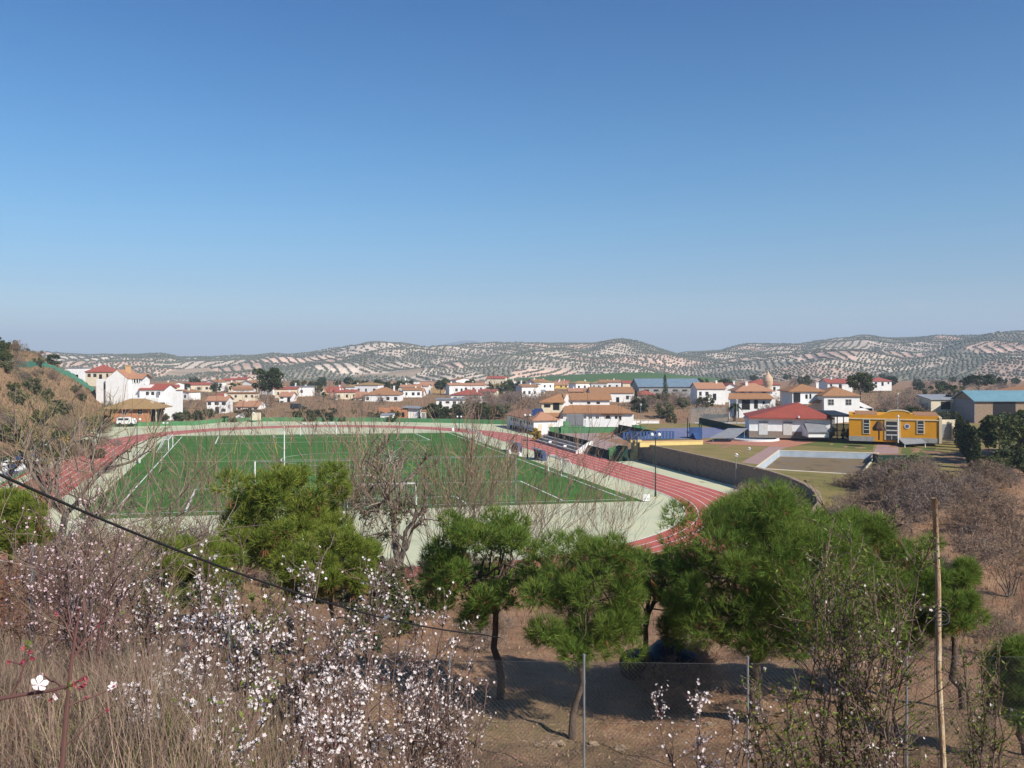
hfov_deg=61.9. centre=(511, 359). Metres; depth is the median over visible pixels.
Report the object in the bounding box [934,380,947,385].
leafy tree
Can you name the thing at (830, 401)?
window
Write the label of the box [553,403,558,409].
window
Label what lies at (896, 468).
bare shrub
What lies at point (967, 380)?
stone pine
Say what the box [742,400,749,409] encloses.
window
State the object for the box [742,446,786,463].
pool path
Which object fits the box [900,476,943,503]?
bare shrub
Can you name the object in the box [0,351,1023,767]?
ground
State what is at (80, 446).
bare shrub
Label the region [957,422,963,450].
cypress
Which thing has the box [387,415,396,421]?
shrub
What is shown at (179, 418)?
shrub
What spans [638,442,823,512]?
retaining wall
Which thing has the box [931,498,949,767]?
wooden pole
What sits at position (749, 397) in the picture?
white house
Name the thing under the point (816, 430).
shed
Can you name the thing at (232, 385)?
village house
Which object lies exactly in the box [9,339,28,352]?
bare shrub
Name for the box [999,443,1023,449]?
shrub
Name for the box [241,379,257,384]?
village house
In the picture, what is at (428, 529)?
bare sapling
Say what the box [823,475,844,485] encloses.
bare shrub
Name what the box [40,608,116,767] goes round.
almond shoot
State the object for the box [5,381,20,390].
shrub
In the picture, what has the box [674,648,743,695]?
bare shrub
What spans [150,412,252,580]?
bare sapling
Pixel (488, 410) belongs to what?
shrub
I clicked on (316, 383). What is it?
leafy tree
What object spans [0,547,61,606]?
bare shrub
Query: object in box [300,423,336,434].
football goal
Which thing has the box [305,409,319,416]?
bush
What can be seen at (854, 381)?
stone pine
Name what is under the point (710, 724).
stone
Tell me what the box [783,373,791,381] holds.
leafy tree
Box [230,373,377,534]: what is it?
bare sapling
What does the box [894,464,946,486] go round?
bare shrub
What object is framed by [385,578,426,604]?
shrub
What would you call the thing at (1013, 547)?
bare shrub
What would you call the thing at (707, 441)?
court path
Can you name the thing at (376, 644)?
shrub
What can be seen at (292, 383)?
leafy tree
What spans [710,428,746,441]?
shade canopy
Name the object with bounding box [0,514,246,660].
bare shrub
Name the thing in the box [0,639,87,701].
almond twig
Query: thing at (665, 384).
cypress
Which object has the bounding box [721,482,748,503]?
bare shrub
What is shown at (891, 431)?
doorway
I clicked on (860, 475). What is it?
bare shrub
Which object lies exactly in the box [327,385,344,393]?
house
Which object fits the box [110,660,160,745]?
almond bush
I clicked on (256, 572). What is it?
bare shrub
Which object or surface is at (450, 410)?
shrub
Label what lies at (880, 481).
bare shrub
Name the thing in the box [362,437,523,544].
bare sapling
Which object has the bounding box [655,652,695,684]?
bare shrub
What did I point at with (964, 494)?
bare shrub
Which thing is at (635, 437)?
railing
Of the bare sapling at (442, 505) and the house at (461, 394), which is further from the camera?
the house at (461, 394)
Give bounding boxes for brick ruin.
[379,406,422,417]
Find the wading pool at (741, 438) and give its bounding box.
[728,436,778,441]
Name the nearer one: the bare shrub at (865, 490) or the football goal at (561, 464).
the bare shrub at (865, 490)
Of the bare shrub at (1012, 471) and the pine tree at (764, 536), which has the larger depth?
the bare shrub at (1012, 471)
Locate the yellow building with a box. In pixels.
[849,410,941,443]
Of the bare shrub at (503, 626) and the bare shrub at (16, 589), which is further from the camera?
the bare shrub at (16, 589)
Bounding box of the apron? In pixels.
[0,421,740,566]
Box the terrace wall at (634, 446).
[629,440,641,459]
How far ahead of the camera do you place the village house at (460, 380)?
525.89 m
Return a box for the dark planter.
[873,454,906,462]
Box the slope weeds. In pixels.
[734,476,1023,648]
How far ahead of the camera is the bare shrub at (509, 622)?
32.07 m
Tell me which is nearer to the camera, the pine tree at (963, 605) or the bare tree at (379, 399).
the pine tree at (963, 605)
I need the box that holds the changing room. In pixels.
[505,408,559,434]
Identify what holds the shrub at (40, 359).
on the ground at (552, 715)
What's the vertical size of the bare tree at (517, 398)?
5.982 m
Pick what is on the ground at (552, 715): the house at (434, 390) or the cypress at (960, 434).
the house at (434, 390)
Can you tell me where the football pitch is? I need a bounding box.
[75,432,641,519]
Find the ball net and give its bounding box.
[254,456,515,508]
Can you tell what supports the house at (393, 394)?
on the ground at (552, 715)
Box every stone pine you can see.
[846,372,876,401]
[959,374,1001,389]
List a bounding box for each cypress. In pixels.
[662,375,667,403]
[952,415,958,444]
[954,415,964,447]
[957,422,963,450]
[959,426,963,452]
[961,420,971,456]
[963,429,968,459]
[965,427,975,459]
[966,425,981,465]
[969,444,982,469]
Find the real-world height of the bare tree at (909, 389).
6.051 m
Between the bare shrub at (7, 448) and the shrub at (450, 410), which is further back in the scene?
the shrub at (450, 410)
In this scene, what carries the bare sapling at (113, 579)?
on the ground at (552, 715)
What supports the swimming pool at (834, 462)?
in the terrace lawn at (714, 450)
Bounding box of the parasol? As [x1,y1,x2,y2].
[872,421,885,439]
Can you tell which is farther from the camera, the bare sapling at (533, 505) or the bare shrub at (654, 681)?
the bare sapling at (533, 505)
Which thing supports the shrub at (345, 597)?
on the ground at (552, 715)
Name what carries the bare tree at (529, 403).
on the ground at (552, 715)
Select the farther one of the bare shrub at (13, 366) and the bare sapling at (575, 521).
the bare shrub at (13, 366)
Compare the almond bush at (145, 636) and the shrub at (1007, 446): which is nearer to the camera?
the almond bush at (145, 636)
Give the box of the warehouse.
[630,379,698,397]
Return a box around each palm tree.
[318,392,327,401]
[725,403,742,420]
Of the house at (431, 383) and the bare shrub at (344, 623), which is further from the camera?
the house at (431, 383)
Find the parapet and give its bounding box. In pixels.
[639,440,702,446]
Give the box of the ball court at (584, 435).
[542,433,622,449]
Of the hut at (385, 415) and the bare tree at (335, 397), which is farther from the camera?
the bare tree at (335, 397)
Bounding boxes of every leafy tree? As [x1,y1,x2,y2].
[184,383,190,388]
[189,377,200,381]
[209,382,221,391]
[229,382,240,389]
[290,380,299,385]
[297,380,307,385]
[313,381,322,387]
[313,385,323,391]
[318,379,326,385]
[333,379,340,385]
[343,376,353,383]
[351,380,363,384]
[381,381,392,388]
[391,380,403,389]
[402,380,413,383]
[434,379,446,393]
[487,383,499,389]
[499,384,512,394]
[508,382,517,392]
[698,378,708,381]
[719,378,732,383]
[749,374,758,380]
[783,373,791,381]
[796,375,812,385]
[883,375,897,385]
[913,381,924,393]
[922,384,964,394]
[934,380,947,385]
[948,377,956,383]
[978,414,1023,449]
[986,412,1023,445]
[995,379,1007,387]
[1003,416,1023,445]
[1010,377,1020,384]
[1011,409,1023,418]
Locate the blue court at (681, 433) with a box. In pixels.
[642,427,746,438]
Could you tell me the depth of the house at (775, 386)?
299.97 m
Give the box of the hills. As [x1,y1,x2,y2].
[38,331,1023,380]
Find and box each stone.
[551,740,564,746]
[586,741,598,746]
[614,744,629,751]
[704,721,715,726]
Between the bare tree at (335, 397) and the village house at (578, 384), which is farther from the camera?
the village house at (578, 384)
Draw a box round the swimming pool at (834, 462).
[754,450,878,474]
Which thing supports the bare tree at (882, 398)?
on the ground at (552, 715)
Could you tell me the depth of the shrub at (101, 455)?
137.92 m
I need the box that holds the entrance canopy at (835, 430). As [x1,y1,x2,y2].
[817,410,848,438]
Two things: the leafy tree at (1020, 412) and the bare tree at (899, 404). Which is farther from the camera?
the bare tree at (899, 404)
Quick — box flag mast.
[284,426,284,465]
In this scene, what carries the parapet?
on the retaining wall at (720, 470)
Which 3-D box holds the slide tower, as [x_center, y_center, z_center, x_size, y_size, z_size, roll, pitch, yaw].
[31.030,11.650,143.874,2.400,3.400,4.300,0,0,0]
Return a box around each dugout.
[511,441,521,452]
[532,447,546,460]
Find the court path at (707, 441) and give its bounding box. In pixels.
[642,440,711,442]
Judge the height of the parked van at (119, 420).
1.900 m
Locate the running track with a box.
[0,425,737,576]
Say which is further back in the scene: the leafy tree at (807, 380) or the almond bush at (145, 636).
the leafy tree at (807, 380)
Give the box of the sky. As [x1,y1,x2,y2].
[0,0,1023,356]
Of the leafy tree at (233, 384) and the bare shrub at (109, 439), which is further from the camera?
the leafy tree at (233, 384)
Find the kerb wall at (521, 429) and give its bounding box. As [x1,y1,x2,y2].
[510,425,536,432]
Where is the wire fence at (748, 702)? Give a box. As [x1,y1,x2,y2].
[30,545,1023,767]
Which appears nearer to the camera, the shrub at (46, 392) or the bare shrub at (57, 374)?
the shrub at (46, 392)
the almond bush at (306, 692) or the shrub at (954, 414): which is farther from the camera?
the shrub at (954, 414)
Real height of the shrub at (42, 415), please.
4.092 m
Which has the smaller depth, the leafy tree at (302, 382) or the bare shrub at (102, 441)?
the bare shrub at (102, 441)
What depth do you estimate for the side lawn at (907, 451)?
123.71 m
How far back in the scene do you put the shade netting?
235.14 m
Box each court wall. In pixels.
[550,427,618,432]
[632,425,648,429]
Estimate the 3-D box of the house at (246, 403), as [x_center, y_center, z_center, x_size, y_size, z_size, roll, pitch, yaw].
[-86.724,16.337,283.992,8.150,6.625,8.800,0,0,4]
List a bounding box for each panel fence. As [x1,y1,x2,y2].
[582,443,608,458]
[608,444,619,457]
[619,425,658,436]
[700,418,745,433]
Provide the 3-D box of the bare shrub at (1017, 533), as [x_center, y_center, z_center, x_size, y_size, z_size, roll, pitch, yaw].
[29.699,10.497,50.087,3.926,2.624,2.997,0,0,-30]
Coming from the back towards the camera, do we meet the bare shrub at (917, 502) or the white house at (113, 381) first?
the white house at (113, 381)
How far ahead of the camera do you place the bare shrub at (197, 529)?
47.28 m
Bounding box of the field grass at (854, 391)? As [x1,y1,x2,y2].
[11,351,995,422]
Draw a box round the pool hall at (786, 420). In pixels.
[743,402,834,438]
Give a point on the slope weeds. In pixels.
(979, 566)
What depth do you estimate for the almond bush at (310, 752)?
6.33 m
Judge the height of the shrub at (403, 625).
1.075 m
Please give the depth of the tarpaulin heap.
21.11 m
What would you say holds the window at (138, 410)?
in the brick house at (145, 406)
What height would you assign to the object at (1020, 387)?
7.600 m
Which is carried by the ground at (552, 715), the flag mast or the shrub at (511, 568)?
the shrub at (511, 568)
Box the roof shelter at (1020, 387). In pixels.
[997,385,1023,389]
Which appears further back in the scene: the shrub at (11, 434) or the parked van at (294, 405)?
the parked van at (294, 405)
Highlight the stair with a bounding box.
[610,443,627,461]
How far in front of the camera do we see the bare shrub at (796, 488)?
91.25 m
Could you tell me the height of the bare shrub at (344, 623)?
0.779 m
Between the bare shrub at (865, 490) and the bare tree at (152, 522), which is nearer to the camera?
the bare tree at (152, 522)
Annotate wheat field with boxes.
[507,372,739,381]
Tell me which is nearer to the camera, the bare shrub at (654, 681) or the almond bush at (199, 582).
the almond bush at (199, 582)
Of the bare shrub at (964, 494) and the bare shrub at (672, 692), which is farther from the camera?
the bare shrub at (964, 494)
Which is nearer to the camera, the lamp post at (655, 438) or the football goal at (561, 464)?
the lamp post at (655, 438)
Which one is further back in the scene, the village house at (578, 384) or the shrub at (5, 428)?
the village house at (578, 384)
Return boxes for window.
[137,409,142,414]
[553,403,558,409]
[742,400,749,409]
[754,400,757,408]
[793,393,799,401]
[828,399,833,404]
[845,399,851,404]
[863,419,869,433]
[917,421,924,433]
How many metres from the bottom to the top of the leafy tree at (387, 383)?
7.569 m
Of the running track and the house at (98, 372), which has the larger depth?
the house at (98, 372)
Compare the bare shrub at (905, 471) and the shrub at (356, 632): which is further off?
the bare shrub at (905, 471)
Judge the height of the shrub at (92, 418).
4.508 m
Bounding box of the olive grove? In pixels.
[34,330,1023,380]
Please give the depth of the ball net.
92.14 m
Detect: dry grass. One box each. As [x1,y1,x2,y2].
[0,615,562,767]
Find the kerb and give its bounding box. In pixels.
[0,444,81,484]
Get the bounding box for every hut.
[380,413,394,417]
[421,410,426,417]
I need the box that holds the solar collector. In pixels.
[531,410,539,415]
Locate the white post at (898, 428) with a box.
[897,415,898,442]
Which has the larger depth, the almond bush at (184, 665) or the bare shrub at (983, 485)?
the bare shrub at (983, 485)
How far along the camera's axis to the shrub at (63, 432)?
155.06 m
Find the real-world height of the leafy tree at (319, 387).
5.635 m
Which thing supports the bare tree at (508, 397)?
on the ground at (552, 715)
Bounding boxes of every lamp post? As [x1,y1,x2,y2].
[133,418,140,462]
[524,414,530,457]
[650,433,660,496]
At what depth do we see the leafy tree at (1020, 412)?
115.58 m
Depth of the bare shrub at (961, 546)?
45.11 m
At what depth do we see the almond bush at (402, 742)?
8.95 m
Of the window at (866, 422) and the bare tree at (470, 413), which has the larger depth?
the bare tree at (470, 413)
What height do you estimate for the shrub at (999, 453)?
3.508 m
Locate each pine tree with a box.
[0,486,57,650]
[134,531,249,661]
[208,458,354,643]
[251,367,284,412]
[269,513,386,655]
[415,502,563,699]
[514,526,659,739]
[618,543,701,692]
[655,472,886,724]
[791,504,922,704]
[851,529,953,696]
[907,553,995,709]
[975,630,1023,755]
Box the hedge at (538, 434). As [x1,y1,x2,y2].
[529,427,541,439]
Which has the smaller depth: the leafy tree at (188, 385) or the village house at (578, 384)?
the leafy tree at (188, 385)
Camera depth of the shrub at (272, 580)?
46.54 m
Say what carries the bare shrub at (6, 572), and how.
on the ground at (552, 715)
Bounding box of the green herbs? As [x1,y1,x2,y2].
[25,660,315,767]
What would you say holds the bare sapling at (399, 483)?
on the ground at (552, 715)
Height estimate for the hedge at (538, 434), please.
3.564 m
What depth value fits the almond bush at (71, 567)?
12.35 m
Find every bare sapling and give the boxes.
[0,376,266,682]
[3,390,284,547]
[6,408,132,545]
[24,369,273,537]
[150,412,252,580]
[153,431,254,539]
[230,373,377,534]
[260,351,590,582]
[296,384,421,522]
[320,431,390,535]
[335,415,447,577]
[344,469,398,555]
[346,470,417,539]
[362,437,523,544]
[381,461,496,535]
[396,397,515,570]
[400,427,490,547]
[409,390,533,543]
[412,377,652,564]
[419,428,503,559]
[448,458,508,562]
[455,410,597,562]
[484,417,641,564]
[498,457,562,557]
[507,463,577,563]
[557,473,648,542]
[565,496,602,548]
[567,456,627,547]
[579,454,662,551]
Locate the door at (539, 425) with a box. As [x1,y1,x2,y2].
[538,424,541,432]
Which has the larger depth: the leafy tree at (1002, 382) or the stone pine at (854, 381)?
the leafy tree at (1002, 382)
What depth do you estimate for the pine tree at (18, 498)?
26.57 m
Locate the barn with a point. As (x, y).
(974, 406)
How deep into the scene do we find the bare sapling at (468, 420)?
48.44 m
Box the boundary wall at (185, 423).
[111,409,506,426]
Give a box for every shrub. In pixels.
[0,350,13,361]
[0,360,13,371]
[0,411,12,424]
[0,424,11,440]
[0,425,23,441]
[0,444,16,457]
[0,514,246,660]
[0,534,55,586]
[0,543,41,597]
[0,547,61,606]
[1,566,47,602]
[5,360,21,371]
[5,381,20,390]
[7,388,29,404]
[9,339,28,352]
[12,356,26,367]
[15,540,72,566]
[16,370,31,381]
[20,376,41,389]
[27,454,63,472]
[28,384,41,392]
[29,535,116,580]
[30,409,52,424]
[30,543,108,599]
[33,357,44,366]
[35,445,56,458]
[35,530,100,565]
[38,388,54,400]
[45,367,62,381]
[46,354,61,364]
[46,406,58,415]
[47,417,70,430]
[49,437,78,454]
[51,518,135,563]
[52,431,71,440]
[53,399,63,405]
[53,446,71,459]
[54,418,77,429]
[57,403,71,414]
[57,426,75,435]
[68,517,112,553]
[70,384,82,392]
[70,566,114,603]
[71,442,87,456]
[73,419,91,430]
[73,544,113,565]
[74,388,89,399]
[77,393,87,400]
[81,493,245,622]
[82,440,91,447]
[83,416,101,429]
[89,448,106,457]
[91,527,157,567]
[94,424,113,433]
[95,439,109,446]
[96,433,112,442]
[96,460,116,472]
[97,540,178,602]
[100,417,116,427]
[103,401,112,409]
[108,524,172,561]
[112,527,182,575]
[144,521,198,550]
[156,505,218,550]
[172,412,183,420]
[175,413,185,420]
[180,519,215,548]
[182,414,191,420]
[192,410,205,420]
[204,408,212,416]
[243,562,265,579]
[258,571,275,586]
[260,681,306,724]
[264,576,279,587]
[292,410,303,416]
[304,413,316,421]
[316,645,345,669]
[317,409,325,416]
[323,412,333,421]
[328,408,336,413]
[333,585,364,603]
[336,617,357,628]
[336,629,365,653]
[343,601,359,615]
[344,603,380,630]
[362,633,382,656]
[364,617,394,638]
[366,570,405,605]
[368,567,383,588]
[369,590,412,618]
[378,554,411,577]
[378,606,400,621]
[379,614,409,637]
[385,563,405,579]
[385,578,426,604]
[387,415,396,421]
[388,619,411,636]
[389,602,420,633]
[402,564,419,578]
[418,597,437,613]
[425,403,442,416]
[427,406,444,418]
[434,408,447,418]
[443,407,455,418]
[452,402,469,418]
[462,620,509,653]
[468,613,510,632]
[469,402,486,416]
[476,403,492,419]
[482,619,509,634]
[485,405,497,417]
[487,612,514,634]
[491,403,510,418]
[503,558,521,576]
[630,398,646,411]
[635,660,704,708]
[638,403,648,411]
[647,683,696,713]
[648,627,697,646]
[655,401,673,417]
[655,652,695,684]
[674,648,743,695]
[676,397,690,407]
[686,641,720,673]
[696,394,714,408]
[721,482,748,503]
[768,636,830,658]
[789,482,801,495]
[816,497,857,516]
[822,494,876,515]
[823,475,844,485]
[825,492,844,499]
[831,470,859,488]
[839,488,885,514]
[840,488,871,502]
[849,471,889,491]
[850,467,869,482]
[854,464,885,487]
[855,477,880,492]
[857,469,891,489]
[858,456,900,473]
[862,488,887,508]
[864,474,890,488]
[866,463,898,488]
[868,456,917,471]
[868,499,889,510]
[870,475,912,503]
[870,482,892,504]
[871,461,891,469]
[872,478,910,509]
[881,483,944,525]
[882,453,919,471]
[883,456,951,485]
[883,464,909,476]
[883,485,920,516]
[887,468,927,488]
[891,511,923,538]
[894,461,944,480]
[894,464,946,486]
[899,476,962,520]
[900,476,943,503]
[900,623,960,661]
[901,453,928,465]
[905,406,919,410]
[905,470,939,484]
[907,452,945,471]
[910,473,951,504]
[928,551,957,584]
[933,469,971,500]
[937,411,949,419]
[937,495,999,533]
[943,475,983,506]
[945,411,960,419]
[945,475,979,505]
[945,518,1019,568]
[947,484,985,509]
[949,468,979,481]
[950,458,1000,484]
[951,517,1023,596]
[952,471,998,502]
[956,620,978,642]
[962,458,1023,489]
[962,471,997,484]
[964,478,1000,502]
[964,603,1023,655]
[965,490,1023,531]
[967,476,994,502]
[978,500,1016,522]
[979,464,1009,482]
[980,453,1011,468]
[983,612,1015,635]
[984,460,1022,488]
[991,448,1017,466]
[991,508,1023,544]
[994,448,1017,458]
[994,517,1023,556]
[998,465,1023,486]
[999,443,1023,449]
[1006,449,1023,473]
[1009,444,1023,450]
[1017,462,1023,471]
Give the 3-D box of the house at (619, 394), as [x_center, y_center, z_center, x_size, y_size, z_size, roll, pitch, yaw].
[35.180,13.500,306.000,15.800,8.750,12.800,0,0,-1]
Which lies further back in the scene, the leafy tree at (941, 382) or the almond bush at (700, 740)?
the leafy tree at (941, 382)
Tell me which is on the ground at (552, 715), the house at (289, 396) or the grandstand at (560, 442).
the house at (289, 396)
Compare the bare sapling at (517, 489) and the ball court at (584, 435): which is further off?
the ball court at (584, 435)
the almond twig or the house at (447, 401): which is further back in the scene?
the house at (447, 401)
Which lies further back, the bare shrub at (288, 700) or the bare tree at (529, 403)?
the bare tree at (529, 403)
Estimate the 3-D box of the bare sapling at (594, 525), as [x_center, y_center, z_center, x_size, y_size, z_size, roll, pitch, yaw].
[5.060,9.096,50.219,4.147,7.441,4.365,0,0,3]
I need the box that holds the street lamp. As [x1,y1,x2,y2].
[734,453,737,478]
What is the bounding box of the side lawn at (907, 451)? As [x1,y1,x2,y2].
[898,447,935,463]
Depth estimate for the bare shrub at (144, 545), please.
44.27 m
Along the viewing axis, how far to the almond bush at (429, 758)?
10.55 m
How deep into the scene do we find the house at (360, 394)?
346.23 m
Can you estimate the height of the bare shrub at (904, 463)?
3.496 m
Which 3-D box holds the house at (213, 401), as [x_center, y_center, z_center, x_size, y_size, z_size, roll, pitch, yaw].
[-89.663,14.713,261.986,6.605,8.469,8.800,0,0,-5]
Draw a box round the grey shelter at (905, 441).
[896,438,926,446]
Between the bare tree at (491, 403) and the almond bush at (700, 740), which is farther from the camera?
the bare tree at (491, 403)
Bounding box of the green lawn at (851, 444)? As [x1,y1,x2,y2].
[802,440,874,449]
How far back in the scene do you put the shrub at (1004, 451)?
100.88 m
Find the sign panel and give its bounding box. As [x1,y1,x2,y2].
[252,413,260,419]
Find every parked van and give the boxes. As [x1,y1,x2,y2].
[116,417,136,424]
[290,403,304,409]
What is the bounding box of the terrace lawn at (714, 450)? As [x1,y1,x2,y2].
[638,423,1022,510]
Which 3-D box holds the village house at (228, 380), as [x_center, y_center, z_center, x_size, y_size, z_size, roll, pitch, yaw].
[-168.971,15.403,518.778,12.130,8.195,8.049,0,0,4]
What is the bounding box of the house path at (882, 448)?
[870,442,898,457]
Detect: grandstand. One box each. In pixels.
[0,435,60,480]
[535,431,592,453]
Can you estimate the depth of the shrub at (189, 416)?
223.09 m
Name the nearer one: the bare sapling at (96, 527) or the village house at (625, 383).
the bare sapling at (96, 527)
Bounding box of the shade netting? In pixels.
[10,361,94,392]
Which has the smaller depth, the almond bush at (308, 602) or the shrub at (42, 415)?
the almond bush at (308, 602)
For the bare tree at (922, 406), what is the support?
on the ground at (552, 715)
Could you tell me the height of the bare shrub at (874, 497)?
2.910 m
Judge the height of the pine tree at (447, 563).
4.773 m
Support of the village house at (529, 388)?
on the ground at (552, 715)
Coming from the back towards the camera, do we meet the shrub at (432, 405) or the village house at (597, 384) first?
the village house at (597, 384)
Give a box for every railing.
[623,431,673,439]
[629,429,637,442]
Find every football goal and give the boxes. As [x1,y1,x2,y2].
[156,435,172,452]
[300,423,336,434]
[347,482,416,506]
[468,428,486,443]
[548,455,576,475]
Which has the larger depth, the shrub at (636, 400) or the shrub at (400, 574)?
the shrub at (636, 400)
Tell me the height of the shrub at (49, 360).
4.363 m
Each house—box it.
[63,367,92,380]
[84,364,116,385]
[96,365,152,409]
[103,399,172,421]
[123,380,182,419]
[160,380,184,389]
[176,388,201,399]
[186,382,211,391]
[204,378,226,390]
[205,394,233,413]
[223,378,235,387]
[227,392,259,401]
[228,380,242,391]
[230,385,256,391]
[232,387,255,391]
[234,399,265,409]
[235,376,252,382]
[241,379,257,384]
[257,384,284,394]
[274,386,298,397]
[278,390,296,402]
[287,383,315,396]
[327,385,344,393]
[333,388,358,399]
[345,383,358,389]
[353,390,368,399]
[355,382,384,391]
[365,386,403,401]
[399,383,422,391]
[401,386,422,397]
[416,382,431,393]
[420,382,433,386]
[431,387,445,393]
[435,398,465,408]
[445,381,463,394]
[450,387,483,401]
[451,377,471,382]
[463,383,484,390]
[472,387,498,397]
[486,376,507,383]
[514,380,540,395]
[515,383,538,396]
[527,378,547,382]
[531,380,553,390]
[554,380,567,388]
[568,380,591,387]
[568,387,585,392]
[586,385,634,401]
[591,381,606,386]
[598,378,620,386]
[621,381,631,386]
[637,390,656,397]
[689,380,726,404]
[724,381,736,401]
[727,381,775,418]
[740,379,780,400]
[776,382,872,422]
[818,377,851,391]
[871,377,891,390]
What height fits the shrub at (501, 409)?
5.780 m
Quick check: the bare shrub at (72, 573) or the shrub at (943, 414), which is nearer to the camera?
the bare shrub at (72, 573)
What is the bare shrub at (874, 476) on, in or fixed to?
on the ground at (552, 715)
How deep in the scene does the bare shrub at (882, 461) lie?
89.33 m
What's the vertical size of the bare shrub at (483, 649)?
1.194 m
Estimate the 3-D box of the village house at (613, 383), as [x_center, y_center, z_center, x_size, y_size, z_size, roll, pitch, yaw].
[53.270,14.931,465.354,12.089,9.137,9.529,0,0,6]
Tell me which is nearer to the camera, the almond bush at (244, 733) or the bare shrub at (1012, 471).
the almond bush at (244, 733)
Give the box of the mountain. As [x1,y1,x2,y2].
[437,340,483,345]
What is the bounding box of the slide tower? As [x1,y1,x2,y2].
[686,418,702,439]
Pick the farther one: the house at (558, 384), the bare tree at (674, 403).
the house at (558, 384)
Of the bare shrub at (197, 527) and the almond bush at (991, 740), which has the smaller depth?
the almond bush at (991, 740)
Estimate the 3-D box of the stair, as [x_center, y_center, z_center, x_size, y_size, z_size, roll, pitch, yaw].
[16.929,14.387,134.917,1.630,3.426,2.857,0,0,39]
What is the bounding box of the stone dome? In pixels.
[763,371,772,388]
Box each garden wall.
[557,414,619,426]
[634,420,658,424]
[942,420,955,440]
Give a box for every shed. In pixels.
[802,422,829,436]
[915,394,952,416]
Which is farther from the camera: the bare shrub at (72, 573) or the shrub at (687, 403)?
the shrub at (687, 403)
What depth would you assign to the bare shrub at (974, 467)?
84.04 m
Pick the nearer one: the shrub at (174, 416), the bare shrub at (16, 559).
the bare shrub at (16, 559)
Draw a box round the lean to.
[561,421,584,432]
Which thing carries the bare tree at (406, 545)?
on the ground at (552, 715)
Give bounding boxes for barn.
[951,390,1023,422]
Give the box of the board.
[643,494,649,501]
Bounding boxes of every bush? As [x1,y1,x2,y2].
[0,503,81,665]
[0,516,140,660]
[12,483,122,664]
[64,514,165,667]
[105,539,184,672]
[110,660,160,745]
[138,518,247,682]
[150,644,200,711]
[170,675,279,767]
[181,606,284,731]
[202,508,315,715]
[210,569,282,718]
[230,529,361,748]
[262,691,323,767]
[278,549,423,767]
[281,614,386,765]
[288,691,363,767]
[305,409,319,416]
[320,626,430,767]
[360,581,484,767]
[397,617,497,767]
[402,676,489,767]
[649,679,777,767]
[664,412,677,422]
[736,666,826,767]
[761,480,930,767]
[793,504,988,767]
[845,722,926,767]
[931,614,1023,767]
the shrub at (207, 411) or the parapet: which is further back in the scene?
the shrub at (207, 411)
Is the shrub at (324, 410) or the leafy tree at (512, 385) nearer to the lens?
the shrub at (324, 410)
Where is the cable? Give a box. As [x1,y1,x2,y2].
[0,473,499,637]
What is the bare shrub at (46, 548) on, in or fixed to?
on the ground at (552, 715)
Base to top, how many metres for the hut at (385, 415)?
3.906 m
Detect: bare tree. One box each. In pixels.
[0,371,168,548]
[0,441,85,559]
[70,487,182,541]
[117,501,196,544]
[193,398,205,408]
[252,386,276,413]
[261,394,276,404]
[328,479,416,545]
[330,393,341,401]
[338,407,442,579]
[356,393,368,402]
[375,395,386,404]
[460,402,480,418]
[477,399,503,410]
[482,393,498,404]
[501,400,525,415]
[502,391,518,402]
[503,392,522,403]
[508,397,527,409]
[520,396,537,408]
[627,394,652,405]
[628,395,654,408]
[647,397,659,408]
[655,392,672,406]
[668,391,677,405]
[670,394,678,405]
[696,399,708,412]
[865,498,910,537]
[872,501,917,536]
[875,403,888,411]
[877,391,884,400]
[877,397,894,410]
[887,397,910,409]
[896,397,915,407]
[902,384,914,394]
[907,399,929,410]
[909,402,931,411]
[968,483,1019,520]
[993,383,1007,389]
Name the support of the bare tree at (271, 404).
on the ground at (552, 715)
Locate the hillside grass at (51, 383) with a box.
[0,347,109,448]
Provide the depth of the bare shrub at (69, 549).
44.23 m
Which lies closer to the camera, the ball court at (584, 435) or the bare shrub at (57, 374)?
the ball court at (584, 435)
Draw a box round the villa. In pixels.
[538,393,634,426]
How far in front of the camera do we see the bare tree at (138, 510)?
48.05 m
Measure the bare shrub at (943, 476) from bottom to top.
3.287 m
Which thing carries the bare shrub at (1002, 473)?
on the ground at (552, 715)
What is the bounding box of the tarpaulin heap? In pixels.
[619,638,705,687]
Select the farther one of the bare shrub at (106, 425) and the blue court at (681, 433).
the bare shrub at (106, 425)
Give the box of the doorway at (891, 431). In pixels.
[885,420,899,439]
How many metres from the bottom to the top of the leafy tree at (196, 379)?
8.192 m
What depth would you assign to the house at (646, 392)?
331.08 m
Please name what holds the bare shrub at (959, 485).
on the ground at (552, 715)
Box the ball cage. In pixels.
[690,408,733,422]
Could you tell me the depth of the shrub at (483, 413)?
228.37 m
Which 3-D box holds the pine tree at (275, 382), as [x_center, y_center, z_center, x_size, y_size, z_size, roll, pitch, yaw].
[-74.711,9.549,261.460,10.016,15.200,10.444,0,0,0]
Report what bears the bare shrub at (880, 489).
on the ground at (552, 715)
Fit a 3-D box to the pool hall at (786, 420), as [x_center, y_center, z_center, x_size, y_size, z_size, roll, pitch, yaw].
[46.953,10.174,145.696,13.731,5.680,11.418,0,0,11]
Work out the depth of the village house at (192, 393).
347.72 m

